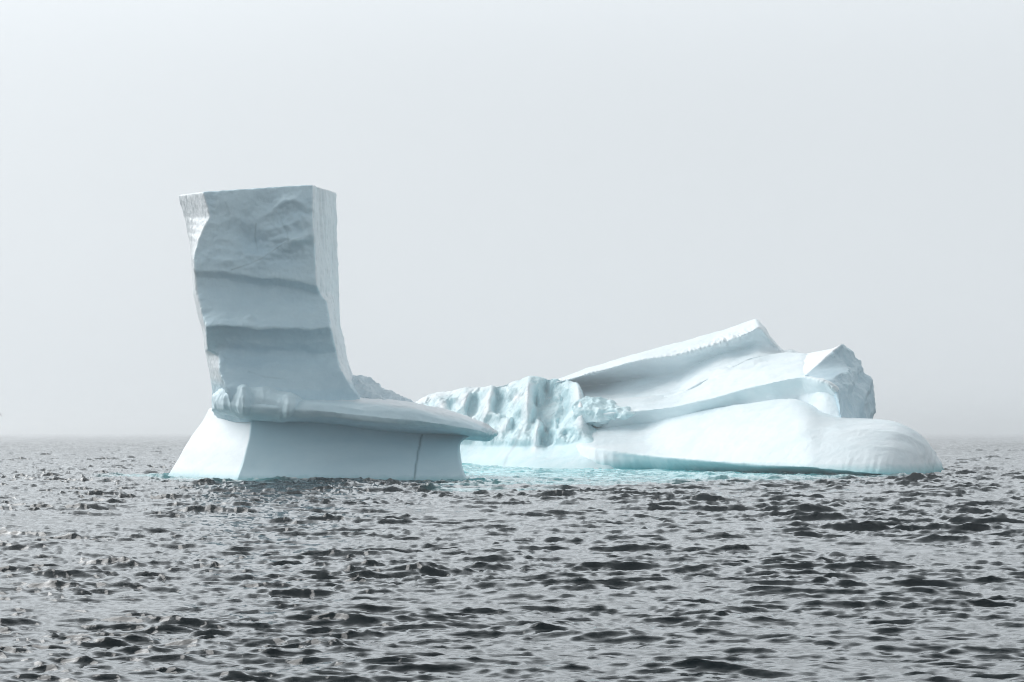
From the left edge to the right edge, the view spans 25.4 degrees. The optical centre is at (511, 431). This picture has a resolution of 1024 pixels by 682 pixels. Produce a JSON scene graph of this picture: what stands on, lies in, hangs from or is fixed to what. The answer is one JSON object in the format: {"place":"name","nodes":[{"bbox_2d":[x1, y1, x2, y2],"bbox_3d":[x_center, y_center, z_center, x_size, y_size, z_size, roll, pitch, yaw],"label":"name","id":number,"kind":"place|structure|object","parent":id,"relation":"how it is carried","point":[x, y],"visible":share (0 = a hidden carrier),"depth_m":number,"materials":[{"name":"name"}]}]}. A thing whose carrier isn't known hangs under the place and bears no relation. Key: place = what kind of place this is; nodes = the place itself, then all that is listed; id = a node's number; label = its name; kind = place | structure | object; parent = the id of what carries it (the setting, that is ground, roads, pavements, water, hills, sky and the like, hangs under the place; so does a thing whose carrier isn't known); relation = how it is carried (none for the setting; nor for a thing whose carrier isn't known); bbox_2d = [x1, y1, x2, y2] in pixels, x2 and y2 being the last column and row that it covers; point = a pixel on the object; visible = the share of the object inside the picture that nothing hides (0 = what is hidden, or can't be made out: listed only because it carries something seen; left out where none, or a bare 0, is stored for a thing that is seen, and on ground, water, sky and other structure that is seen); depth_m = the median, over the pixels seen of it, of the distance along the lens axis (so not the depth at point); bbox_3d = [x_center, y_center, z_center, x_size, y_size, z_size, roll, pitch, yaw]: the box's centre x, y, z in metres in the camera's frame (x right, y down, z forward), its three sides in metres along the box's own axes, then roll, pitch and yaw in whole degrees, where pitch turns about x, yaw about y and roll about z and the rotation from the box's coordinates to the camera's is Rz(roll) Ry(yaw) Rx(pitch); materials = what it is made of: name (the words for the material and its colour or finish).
{"place":"outdoors","nodes":[
{"label":"outdoors","id":0,"kind":"place"},
{"bbox_2d":[0,433,1023,681],"bbox_3d":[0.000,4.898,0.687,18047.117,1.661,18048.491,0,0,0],"label":"sea","id":1,"kind":"structure","parent":0,"point":[124,557],"depth_m":80.44,"materials":[{"name":"liquid"}]},
{"bbox_2d":[169,185,497,480],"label":"iceberg","id":2,"kind":"object","parent":1,"relation":"on","point":[293,395],"visible":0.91,"depth_m":239.96,"materials":[{"name":"white ice"}]},
{"bbox_2d":[415,319,943,475],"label":"iceberg","id":3,"kind":"object","parent":1,"relation":"on","point":[750,396],"visible":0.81,"depth_m":306.50,"materials":[{"name":"white ice"}]},
{"bbox_2d":[0,0,1023,432],"label":"sky","id":4,"kind":"structure","parent":0,"point":[548,189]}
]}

